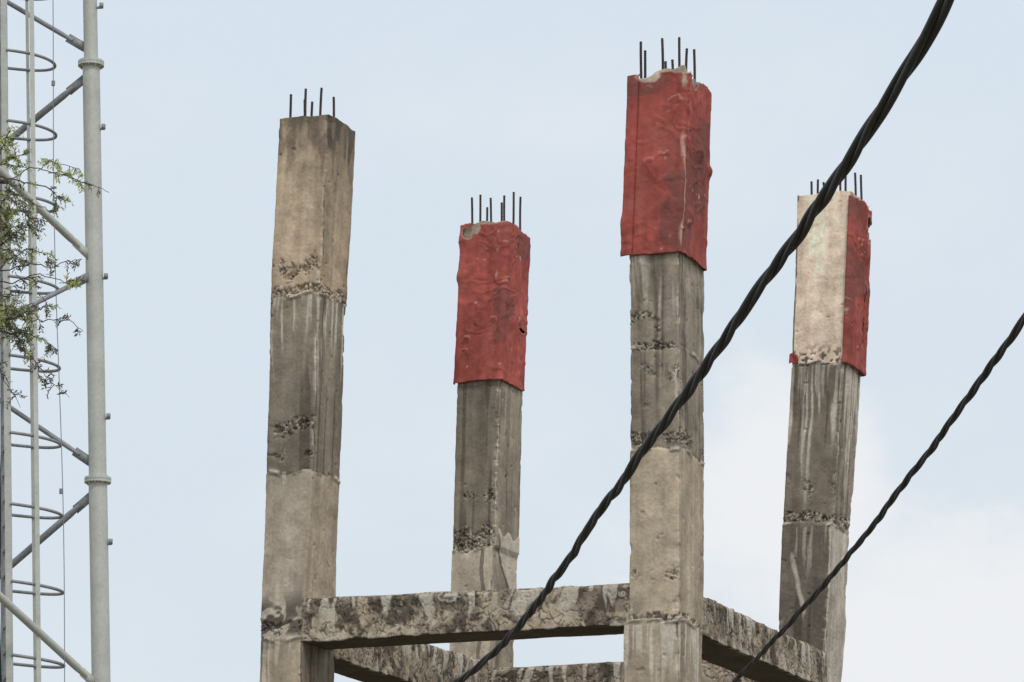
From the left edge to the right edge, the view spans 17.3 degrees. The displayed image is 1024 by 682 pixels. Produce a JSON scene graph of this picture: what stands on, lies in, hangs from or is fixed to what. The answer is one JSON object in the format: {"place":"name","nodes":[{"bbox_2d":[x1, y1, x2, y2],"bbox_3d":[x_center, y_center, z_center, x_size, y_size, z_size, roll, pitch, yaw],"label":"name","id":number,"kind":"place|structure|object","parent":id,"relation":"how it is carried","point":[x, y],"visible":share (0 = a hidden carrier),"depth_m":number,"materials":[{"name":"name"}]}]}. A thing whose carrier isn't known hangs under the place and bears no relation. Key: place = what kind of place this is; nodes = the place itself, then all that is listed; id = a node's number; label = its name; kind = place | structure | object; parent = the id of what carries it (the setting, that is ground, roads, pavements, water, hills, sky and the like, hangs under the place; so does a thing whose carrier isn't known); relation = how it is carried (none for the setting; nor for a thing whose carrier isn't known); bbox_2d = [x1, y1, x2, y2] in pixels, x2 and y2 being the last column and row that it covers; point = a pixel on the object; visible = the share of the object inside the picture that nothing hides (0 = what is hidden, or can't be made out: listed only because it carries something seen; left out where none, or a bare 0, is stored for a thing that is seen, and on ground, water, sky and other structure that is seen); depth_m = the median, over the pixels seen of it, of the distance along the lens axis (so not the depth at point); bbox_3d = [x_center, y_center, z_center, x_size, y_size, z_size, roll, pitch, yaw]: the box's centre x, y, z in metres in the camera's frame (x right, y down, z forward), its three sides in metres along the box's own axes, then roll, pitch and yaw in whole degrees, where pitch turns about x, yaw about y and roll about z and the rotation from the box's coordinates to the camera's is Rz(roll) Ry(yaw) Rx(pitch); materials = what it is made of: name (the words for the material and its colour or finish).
{"place":"outdoors","nodes":[
{"label":"outdoors","id":0,"kind":"place"},
{"bbox_2d":[0,0,1023,681],"label":"sky","id":1,"kind":"structure","parent":0,"point":[446,103],"materials":[{"name":"blue"}]},
{"bbox_2d":[452,0,953,681],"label":"power cable","id":2,"kind":"object","parent":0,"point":[904,72],"visible":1,"depth_m":8.02,"materials":[{"name":"black rubber"}]},
{"bbox_2d":[732,313,1023,681],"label":"power cable","id":3,"kind":"object","parent":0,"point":[995,359],"visible":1,"depth_m":10.46,"materials":[{"name":"black rubber"}]},
{"bbox_3d":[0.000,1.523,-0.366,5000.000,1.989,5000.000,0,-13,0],"label":"ground","id":4,"kind":"structure","parent":0,"visible":0},
{"bbox_2d":[0,126,107,409],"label":"tree","id":5,"kind":"object","parent":4,"relation":"on","point":[10,308],"visible":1,"depth_m":24.84,"materials":[{"name":"green plant"}]},
{"bbox_2d":[0,0,112,681],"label":"lattice tower","id":6,"kind":"structure","parent":4,"relation":"on","point":[97,479],"depth_m":39.74,"materials":[{"name":"metal"}]},
{"bbox_2d":[260,37,871,681],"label":"concrete frame","id":7,"kind":"object","parent":4,"relation":"on","point":[664,617],"visible":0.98,"depth_m":17.27,"materials":[{"name":"grey concrete"}]}
]}

